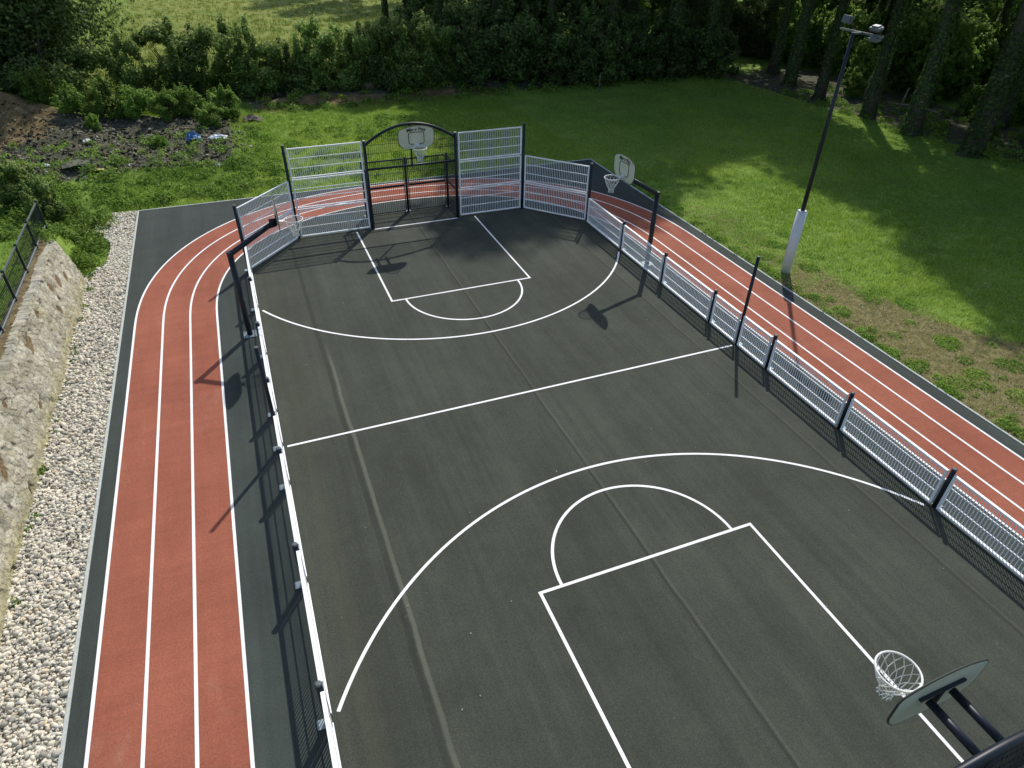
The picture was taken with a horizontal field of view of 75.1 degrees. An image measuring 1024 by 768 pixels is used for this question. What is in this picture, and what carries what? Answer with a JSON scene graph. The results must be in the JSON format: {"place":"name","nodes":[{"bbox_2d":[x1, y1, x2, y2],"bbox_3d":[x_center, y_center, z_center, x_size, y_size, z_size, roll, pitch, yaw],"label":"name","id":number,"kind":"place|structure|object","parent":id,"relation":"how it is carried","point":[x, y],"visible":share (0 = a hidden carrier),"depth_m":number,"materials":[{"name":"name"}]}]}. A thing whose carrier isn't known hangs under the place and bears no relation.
{"place":"outdoors","nodes":[
{"label":"outdoors","id":0,"kind":"place"},
{"bbox_2d":[108,92,587,212],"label":"grass","id":1,"kind":"structure","parent":0,"point":[439,116],"depth_m":33.17,"materials":[{"name":"green plant"}]},
{"bbox_2d":[0,0,1023,442],"bbox_3d":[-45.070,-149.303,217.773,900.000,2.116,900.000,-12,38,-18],"label":"ground","id":2,"kind":"structure","parent":0,"point":[752,74],"depth_m":30.41,"materials":[{"name":"green plant"}]},
{"bbox_2d":[0,153,42,209],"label":"shrub","id":3,"kind":"object","parent":2,"relation":"on","point":[11,175],"visible":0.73,"depth_m":24.45,"materials":[{"name":"green plant"}]},
{"bbox_2d":[0,236,44,319],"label":"grass","id":4,"kind":"structure","parent":2,"relation":"on","point":[9,245],"depth_m":19.08,"materials":[{"name":"green plant"}]},
{"bbox_2d":[8,62,63,105],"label":"shrub","id":5,"kind":"object","parent":2,"relation":"on","point":[32,83],"visible":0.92,"depth_m":32.08,"materials":[{"name":"green plant"}]},
{"bbox_2d":[0,240,85,646],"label":"stone wall","id":6,"kind":"structure","parent":2,"relation":"on","point":[36,336],"depth_m":15.24,"materials":[{"name":"stone"}]},
{"bbox_2d":[0,200,47,335],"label":"railing","id":7,"kind":"object","parent":6,"relation":"on","point":[3,271],"visible":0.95,"depth_m":17.78,"materials":[{"name":"metal"}]},
{"bbox_2d":[17,173,69,226],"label":"shrub","id":8,"kind":"object","parent":2,"relation":"on","point":[48,204],"visible":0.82,"depth_m":23.50,"materials":[{"name":"green plant"}]},
{"bbox_2d":[0,24,99,111],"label":"shrub","id":9,"kind":"object","parent":2,"relation":"on","point":[62,69],"visible":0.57,"depth_m":33.96,"materials":[{"name":"green plant"}]},
{"bbox_2d":[10,277,94,608],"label":"weeds","id":10,"kind":"object","parent":2,"relation":"on","point":[38,473],"visible":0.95,"depth_m":13.77,"materials":[{"name":"green plant"}]},
{"bbox_2d":[0,198,118,277],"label":"weeds","id":11,"kind":"object","parent":2,"relation":"on","point":[70,228],"visible":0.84,"depth_m":22.57,"materials":[{"name":"green plant"}]},
{"bbox_2d":[0,210,136,767],"bbox_3d":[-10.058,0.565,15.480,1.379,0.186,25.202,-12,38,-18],"label":"gravel","id":12,"kind":"structure","parent":2,"relation":"on","point":[40,605],"depth_m":12.39,"materials":[{"name":"beige gravel"}]},
{"bbox_2d":[0,0,139,92],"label":"tree","id":13,"kind":"object","parent":2,"relation":"on","point":[57,17],"visible":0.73,"depth_m":34.18,"materials":[{"name":"green plant"}]},
{"bbox_2d":[49,79,93,114],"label":"shrub","id":14,"kind":"object","parent":2,"relation":"on","point":[72,99],"visible":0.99,"depth_m":32.24,"materials":[{"name":"green plant"}]},
{"bbox_2d":[83,112,102,130],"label":"shrub","id":15,"kind":"object","parent":2,"relation":"on","point":[91,119],"visible":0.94,"depth_m":31.85,"materials":[{"name":"green plant"}]},
{"bbox_2d":[83,71,131,118],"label":"shrub","id":16,"kind":"object","parent":2,"relation":"on","point":[101,94],"visible":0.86,"depth_m":32.86,"materials":[{"name":"green plant"}]},
{"bbox_2d":[0,123,243,177],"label":"weeds","id":17,"kind":"object","parent":2,"relation":"on","point":[117,151],"visible":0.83,"depth_m":29.62,"materials":[{"name":"green plant"}]},
{"bbox_2d":[90,27,163,94],"bbox_3d":[-20.604,-16.822,35.746,2.730,4.197,2.711,7,37,9],"label":"shrub","id":18,"kind":"object","parent":2,"relation":"on","point":[123,69],"visible":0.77,"depth_m":35.06,"materials":[{"name":"green plant"}]},
{"bbox_2d":[0,100,254,183],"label":"rubble","id":19,"kind":"object","parent":2,"relation":"on","point":[82,143],"visible":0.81,"depth_m":30.65,"materials":[{"name":"grey stone"}]},
{"bbox_2d":[145,133,168,150],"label":"shrub","id":20,"kind":"object","parent":19,"relation":"on","point":[160,141],"visible":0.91,"depth_m":29.89,"materials":[{"name":"green plant"}]},
{"bbox_2d":[117,85,152,119],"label":"shrub","id":21,"kind":"object","parent":2,"relation":"on","point":[136,105],"visible":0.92,"depth_m":33.13,"materials":[{"name":"green plant"}]},
{"bbox_2d":[146,84,184,121],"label":"shrub","id":22,"kind":"object","parent":2,"relation":"on","point":[163,103],"visible":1,"depth_m":33.10,"materials":[{"name":"green plant"}]},
{"bbox_2d":[131,11,215,103],"bbox_3d":[-18.194,-18.076,37.099,4.103,4.981,4.397,17,39,21],"label":"shrub","id":23,"kind":"object","parent":2,"relation":"on","point":[182,59],"visible":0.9,"depth_m":36.20,"materials":[{"name":"green plant"}]},
{"bbox_2d":[173,82,203,117],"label":"shrub","id":24,"kind":"object","parent":2,"relation":"on","point":[186,101],"visible":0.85,"depth_m":33.96,"materials":[{"name":"green plant"}]},
{"bbox_2d":[194,98,223,127],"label":"shrub","id":25,"kind":"object","parent":2,"relation":"on","point":[204,114],"visible":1,"depth_m":32.62,"materials":[{"name":"green plant"}]},
{"bbox_2d":[206,83,241,118],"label":"shrub","id":26,"kind":"object","parent":2,"relation":"on","point":[226,99],"visible":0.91,"depth_m":33.86,"materials":[{"name":"green plant"}]},
{"bbox_2d":[12,0,443,99],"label":"meadow grass","id":27,"kind":"structure","parent":2,"relation":"on","point":[150,53],"depth_m":63.06,"materials":[{"name":"green plant"}]},
{"bbox_2d":[194,13,267,97],"bbox_3d":[-15.877,-18.573,37.979,3.256,4.556,3.998,26,43,30],"label":"shrub","id":28,"kind":"object","parent":2,"relation":"on","point":[224,58],"visible":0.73,"depth_m":37.13,"materials":[{"name":"green plant"}]},
{"bbox_2d":[0,112,469,223],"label":"weeds","id":29,"kind":"object","parent":2,"relation":"on","point":[166,196],"visible":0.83,"depth_m":27.50,"materials":[{"name":"green plant"}]},
{"bbox_2d":[231,32,287,98],"bbox_3d":[-14.407,-18.207,38.267,2.980,3.592,3.001,1,36,-1],"label":"shrub","id":30,"kind":"object","parent":2,"relation":"on","point":[271,82],"visible":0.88,"depth_m":37.81,"materials":[{"name":"green plant"}]},
{"bbox_2d":[262,34,312,96],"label":"shrub","id":31,"kind":"object","parent":2,"relation":"on","point":[291,67],"visible":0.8,"depth_m":38.25,"materials":[{"name":"green plant"}]},
{"bbox_2d":[292,11,356,93],"bbox_3d":[-10.927,-19.012,38.655,3.382,4.757,3.156,2,36,2],"label":"shrub","id":32,"kind":"object","parent":2,"relation":"on","point":[320,67],"visible":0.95,"depth_m":38.13,"materials":[{"name":"green plant"}]},
{"bbox_2d":[324,24,379,91],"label":"shrub","id":33,"kind":"object","parent":2,"relation":"on","point":[351,40],"visible":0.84,"depth_m":39.33,"materials":[{"name":"green plant"}]},
{"bbox_2d":[349,12,410,89],"bbox_3d":[-7.777,-19.705,39.963,3.431,4.479,3.104,-22,42,-28],"label":"shrub","id":34,"kind":"object","parent":2,"relation":"on","point":[376,67],"visible":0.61,"depth_m":39.30,"materials":[{"name":"green plant"}]},
{"bbox_2d":[371,12,428,92],"bbox_3d":[-6.449,-19.759,39.825,3.503,4.308,4.302,-9,37,-14],"label":"shrub","id":35,"kind":"object","parent":2,"relation":"on","point":[410,53],"visible":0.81,"depth_m":39.09,"materials":[{"name":"green plant"}]},
{"bbox_2d":[393,0,437,31],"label":"thicket shrub","id":36,"kind":"object","parent":2,"relation":"on","point":[429,10],"visible":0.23,"depth_m":46.80,"materials":[{"name":"green plant"}]},
{"bbox_2d":[400,0,437,28],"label":"thicket shrub","id":37,"kind":"object","parent":2,"relation":"on","point":[407,3],"visible":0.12,"depth_m":50.30,"materials":[{"name":"green plant"}]},
{"bbox_2d":[390,9,453,86],"bbox_3d":[-5.581,-20.122,40.261,3.558,4.271,4.369,-14,39,-20],"label":"shrub","id":38,"kind":"object","parent":2,"relation":"on","point":[431,39],"visible":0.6,"depth_m":39.24,"materials":[{"name":"green plant"}]},
{"bbox_2d":[412,23,459,88],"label":"shrub","id":39,"kind":"object","parent":2,"relation":"on","point":[436,58],"visible":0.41,"depth_m":40.23,"materials":[{"name":"green plant"}]},
{"bbox_2d":[424,13,459,35],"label":"thicket shrub","id":40,"kind":"object","parent":2,"relation":"on","point":[438,21],"visible":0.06,"depth_m":45.01,"materials":[{"name":"green plant"}]},
{"bbox_2d":[439,30,474,83],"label":"shrub","id":41,"kind":"object","parent":2,"relation":"on","point":[451,58],"visible":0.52,"depth_m":40.84,"materials":[{"name":"green plant"}]},
{"bbox_2d":[442,0,500,67],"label":"thicket shrub","id":42,"kind":"object","parent":2,"relation":"on","point":[456,15],"visible":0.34,"depth_m":41.40,"materials":[{"name":"green plant"}]},
{"bbox_2d":[448,22,496,86],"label":"thicket shrub","id":43,"kind":"object","parent":2,"relation":"on","point":[475,40],"visible":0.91,"depth_m":40.19,"materials":[{"name":"green plant"}]},
{"bbox_2d":[477,0,540,71],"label":"thicket shrub","id":44,"kind":"object","parent":2,"relation":"on","point":[499,17],"visible":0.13,"depth_m":42.14,"materials":[{"name":"green plant"}]},
{"bbox_2d":[484,6,544,85],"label":"thicket shrub","id":45,"kind":"object","parent":2,"relation":"on","point":[508,56],"visible":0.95,"depth_m":40.83,"materials":[{"name":"green plant"}]},
{"bbox_2d":[57,159,1023,767],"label":"kerb","id":46,"kind":"structure","parent":2,"relation":"on","point":[69,697],"depth_m":15.47,"materials":[{"name":"concrete"}]},
{"bbox_2d":[511,0,581,39],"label":"thicket shrub","id":47,"kind":"object","parent":2,"relation":"on","point":[538,6],"visible":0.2,"depth_m":43.70,"materials":[{"name":"green plant"}]},
{"bbox_2d":[523,21,570,85],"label":"thicket shrub","id":48,"kind":"object","parent":2,"relation":"on","point":[555,44],"visible":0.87,"depth_m":41.39,"materials":[{"name":"green plant"}]},
{"bbox_2d":[545,0,555,33],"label":"tree","id":49,"kind":"object","parent":2,"relation":"on","point":[551,9],"visible":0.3,"depth_m":43.45,"materials":[{"name":"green plant"}]},
{"bbox_2d":[549,0,607,71],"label":"thicket shrub","id":50,"kind":"object","parent":2,"relation":"on","point":[567,20],"visible":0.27,"depth_m":43.15,"materials":[{"name":"green plant"}]},
{"bbox_2d":[553,24,615,86],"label":"thicket shrub","id":51,"kind":"object","parent":2,"relation":"on","point":[581,43],"visible":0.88,"depth_m":42.07,"materials":[{"name":"green plant"}]},
{"bbox_2d":[254,72,1023,169],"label":"weeds","id":52,"kind":"object","parent":2,"relation":"on","point":[942,123],"visible":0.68,"depth_m":38.23,"materials":[{"name":"green plant"}]},
{"bbox_2d":[662,0,686,73],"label":"tree","id":53,"kind":"object","parent":2,"relation":"on","point":[677,12],"visible":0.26,"depth_m":44.15,"materials":[{"name":"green plant"}]},
{"bbox_2d":[645,0,711,29],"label":"thicket shrub","id":54,"kind":"object","parent":2,"relation":"on","point":[662,3],"visible":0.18,"depth_m":51.77,"materials":[{"name":"green plant"}]},
{"bbox_2d":[684,15,729,62],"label":"thicket shrub","id":55,"kind":"object","parent":2,"relation":"on","point":[702,22],"visible":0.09,"depth_m":46.11,"materials":[{"name":"green plant"}]},
{"bbox_2d":[702,0,722,73],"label":"tree","id":56,"kind":"object","parent":2,"relation":"on","point":[714,15],"visible":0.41,"depth_m":44.21,"materials":[{"name":"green plant"}]},
{"bbox_2d":[686,25,742,79],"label":"thicket shrub","id":57,"kind":"object","parent":2,"relation":"on","point":[709,48],"visible":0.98,"depth_m":44.06,"materials":[{"name":"green plant"}]},
{"bbox_2d":[727,0,769,50],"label":"thicket shrub","id":58,"kind":"object","parent":2,"relation":"on","point":[737,13],"visible":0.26,"depth_m":51.76,"materials":[{"name":"green plant"}]},
{"bbox_2d":[735,0,778,59],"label":"thicket shrub","id":59,"kind":"object","parent":2,"relation":"on","point":[760,47],"visible":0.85,"depth_m":50.66,"materials":[{"name":"green plant"}]},
{"bbox_2d":[763,0,779,57],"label":"tree","id":60,"kind":"object","parent":2,"relation":"on","point":[773,7],"visible":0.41,"depth_m":50.16,"materials":[{"name":"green plant"}]},
{"bbox_2d":[764,0,794,74],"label":"tree","id":61,"kind":"object","parent":2,"relation":"on","point":[773,67],"visible":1,"depth_m":45.54,"materials":[{"name":"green plant"}]},
{"bbox_2d":[766,0,801,56],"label":"woodland shrub","id":62,"kind":"object","parent":2,"relation":"on","point":[797,8],"visible":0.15,"depth_m":49.73,"materials":[{"name":"green plant"}]},
{"bbox_2d":[782,22,804,61],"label":"woodland shrub","id":63,"kind":"object","parent":2,"relation":"on","point":[788,41],"visible":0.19,"depth_m":48.99,"materials":[{"name":"green plant"}]},
{"bbox_2d":[779,0,815,87],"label":"tree","id":64,"kind":"object","parent":2,"relation":"on","point":[790,78],"visible":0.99,"depth_m":42.15,"materials":[{"name":"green plant"}]},
{"bbox_2d":[786,4,835,67],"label":"woodland shrub","id":65,"kind":"object","parent":2,"relation":"on","point":[816,23],"visible":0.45,"depth_m":47.72,"materials":[{"name":"green plant"}]},
{"bbox_2d":[808,17,826,66],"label":"thicket shrub","id":66,"kind":"object","parent":2,"relation":"on","point":[817,59],"visible":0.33,"depth_m":48.20,"materials":[{"name":"green plant"}]},
{"bbox_2d":[629,176,1023,440],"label":"weeds","id":67,"kind":"object","parent":2,"relation":"on","point":[948,389],"visible":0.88,"depth_m":18.49,"materials":[{"name":"green plant"}]},
{"bbox_2d":[811,0,849,100],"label":"tree","id":68,"kind":"object","parent":2,"relation":"on","point":[820,92],"visible":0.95,"depth_m":39.33,"materials":[{"name":"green plant"}]},
{"bbox_2d":[780,14,883,273],"bbox_3d":[9.077,-6.620,19.704,0.559,7.418,1.536,-12,38,-18],"label":"floodlight","id":69,"kind":"object","parent":2,"relation":"on","point":[795,235],"visible":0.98,"depth_m":19.55,"materials":[{"name":"paint"}]},
{"bbox_2d":[819,0,880,71],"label":"woodland shrub","id":70,"kind":"object","parent":2,"relation":"on","point":[860,21],"visible":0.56,"depth_m":45.97,"materials":[{"name":"green plant"}]},
{"bbox_2d":[841,65,868,96],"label":"woodland shrub","id":71,"kind":"object","parent":2,"relation":"on","point":[855,78],"visible":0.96,"depth_m":40.77,"materials":[{"name":"green plant"}]},
{"bbox_2d":[850,9,887,55],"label":"woodland shrub","id":72,"kind":"object","parent":2,"relation":"on","point":[872,16],"visible":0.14,"depth_m":46.78,"materials":[{"name":"green plant"}]},
{"bbox_2d":[849,37,889,92],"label":"woodland shrub","id":73,"kind":"object","parent":2,"relation":"on","point":[867,59],"visible":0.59,"depth_m":41.55,"materials":[{"name":"green plant"}]},
{"bbox_2d":[857,0,909,119],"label":"tree","id":74,"kind":"object","parent":2,"relation":"on","point":[879,78],"visible":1,"depth_m":35.85,"materials":[{"name":"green plant"}]},
{"bbox_2d":[886,7,940,92],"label":"woodland shrub","id":75,"kind":"object","parent":2,"relation":"on","point":[911,38],"visible":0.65,"depth_m":41.10,"materials":[{"name":"green plant"}]},
{"bbox_2d":[899,0,964,137],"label":"tree","id":76,"kind":"object","parent":2,"relation":"on","point":[913,122],"visible":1,"depth_m":32.99,"materials":[{"name":"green plant"}]},
{"bbox_2d":[897,8,967,78],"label":"woodland shrub","id":77,"kind":"object","parent":2,"relation":"on","point":[962,15],"visible":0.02,"depth_m":43.87,"materials":[{"name":"green plant"}]},
{"bbox_2d":[902,0,966,25],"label":"thicket shrub","id":78,"kind":"object","parent":2,"relation":"on","point":[941,7],"visible":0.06,"depth_m":47.34,"materials":[{"name":"green plant"}]},
{"bbox_2d":[908,16,986,99],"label":"woodland shrub","id":79,"kind":"object","parent":2,"relation":"on","point":[968,59],"visible":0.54,"depth_m":40.04,"materials":[{"name":"green plant"}]},
{"bbox_2d":[954,83,985,116],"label":"woodland shrub","id":80,"kind":"object","parent":2,"relation":"on","point":[966,104],"visible":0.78,"depth_m":37.86,"materials":[{"name":"green plant"}]},
{"bbox_2d":[949,14,1002,89],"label":"woodland shrub","id":81,"kind":"object","parent":2,"relation":"on","point":[977,40],"visible":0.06,"depth_m":41.05,"materials":[{"name":"green plant"}]},
{"bbox_2d":[961,1,994,29],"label":"woodland shrub","id":82,"kind":"object","parent":2,"relation":"on","point":[976,10],"visible":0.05,"depth_m":44.95,"materials":[{"name":"green plant"}]},
{"bbox_2d":[953,23,1005,90],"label":"woodland shrub","id":83,"kind":"object","parent":2,"relation":"on","point":[990,50],"visible":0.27,"depth_m":40.75,"materials":[{"name":"green plant"}]},
{"bbox_2d":[959,16,1011,90],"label":"woodland shrub","id":84,"kind":"object","parent":2,"relation":"on","point":[986,77],"visible":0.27,"depth_m":40.92,"materials":[{"name":"green plant"}]},
{"bbox_2d":[955,0,1023,158],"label":"tree","id":85,"kind":"object","parent":2,"relation":"on","point":[976,139],"visible":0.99,"depth_m":30.35,"materials":[{"name":"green plant"}]},
{"bbox_2d":[974,57,1023,123],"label":"woodland shrub","id":86,"kind":"object","parent":2,"relation":"on","point":[1018,108],"visible":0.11,"depth_m":36.43,"materials":[{"name":"green plant"}]},
{"bbox_2d":[981,0,1021,27],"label":"woodland shrub","id":87,"kind":"object","parent":2,"relation":"on","point":[994,15],"visible":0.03,"depth_m":44.65,"materials":[{"name":"green plant"}]},
{"bbox_2d":[997,0,1017,41],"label":"tree","id":88,"kind":"object","parent":2,"relation":"on","point":[1007,9],"visible":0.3,"depth_m":40.75,"materials":[{"name":"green plant"}]},
{"bbox_2d":[998,58,1023,129],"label":"tree","id":89,"kind":"object","parent":2,"relation":"on","point":[1010,104],"visible":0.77,"depth_m":35.34,"materials":[{"name":"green plant"}]},
{"bbox_2d":[62,160,1023,767],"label":"path","id":90,"kind":"structure","parent":0,"point":[284,704],"depth_m":14.18,"materials":[{"name":"grey asphalt"}]},
{"bbox_2d":[226,194,302,338],"bbox_3d":[-6.303,-3.011,17.359,2.085,3.682,1.225,-12,38,-18],"label":"basketball hoop","id":91,"kind":"object","parent":90,"relation":"on","point":[272,223],"visible":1,"depth_m":16.93,"materials":[{"name":"paint"}]},
{"bbox_2d":[604,153,659,266],"bbox_3d":[3.694,-5.288,20.736,2.085,3.682,1.225,-12,38,-18],"label":"basketball hoop","id":92,"kind":"object","parent":90,"relation":"on","point":[624,168],"visible":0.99,"depth_m":20.01,"materials":[{"name":"paint"}]},
{"bbox_2d":[88,178,1023,767],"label":"running track","id":93,"kind":"structure","parent":0,"point":[170,728],"depth_m":14.00,"materials":[{"name":"red rubber"}]},
{"bbox_2d":[84,178,1023,767],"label":"track lines","id":94,"kind":"object","parent":93,"relation":"on","point":[144,722],"visible":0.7,"depth_m":13.96,"materials":[{"name":"white paint"}]},
{"bbox_2d":[248,206,1023,767],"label":"court","id":95,"kind":"object","parent":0,"point":[736,648],"visible":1,"depth_m":12.67,"materials":[{"name":"asphalt"}]},
{"bbox_2d":[244,247,341,767],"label":"side fence","id":96,"kind":"object","parent":95,"relation":"on","point":[320,685],"visible":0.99,"depth_m":11.58,"materials":[{"name":"metal"}]},
{"bbox_2d":[232,142,369,271],"bbox_3d":[-7.203,-6.121,21.994,1.297,3.202,4.900,29,45,33],"label":"end fence","id":97,"kind":"object","parent":95,"relation":"on","point":[240,227],"visible":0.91,"depth_m":22.24,"materials":[{"name":"metal"}]},
{"bbox_2d":[360,122,458,228],"bbox_3d":[-3.463,-7.385,23.430,3.340,3.662,2.760,-12,38,-18],"label":"goal","id":98,"kind":"object","parent":95,"relation":"on","point":[413,137],"visible":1,"depth_m":23.64,"materials":[{"name":"paint"}]},
{"bbox_2d":[458,122,593,221],"bbox_3d":[0.559,-7.840,24.549,4.900,3.202,1.297,3,36,3],"label":"end fence","id":99,"kind":"object","parent":95,"relation":"on","point":[521,182],"visible":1,"depth_m":24.59,"materials":[{"name":"metal"}]},
{"bbox_2d":[262,216,963,767],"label":"court lines","id":100,"kind":"object","parent":95,"relation":"on","point":[626,762],"visible":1,"depth_m":13.01,"materials":[{"name":"white paint"}]},
{"bbox_2d":[587,198,1023,579],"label":"side fence","id":101,"kind":"object","parent":95,"relation":"on","point":[945,489],"visible":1,"depth_m":15.48,"materials":[{"name":"metal"}]},
{"bbox_2d":[874,650,1023,767],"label":"basketball hoop","id":102,"kind":"object","parent":95,"relation":"on","point":[931,695],"visible":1,"depth_m":6.60,"materials":[{"name":"paint"}]},
{"bbox_2d":[493,73,1023,350],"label":"grass","id":103,"kind":"structure","parent":0,"point":[915,229],"depth_m":28.22,"materials":[{"name":"green plant"}]},
{"bbox_2d":[685,210,1023,438],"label":"dry grass","id":104,"kind":"structure","parent":0,"point":[1019,377],"depth_m":19.05,"materials":[{"name":"green plant"}]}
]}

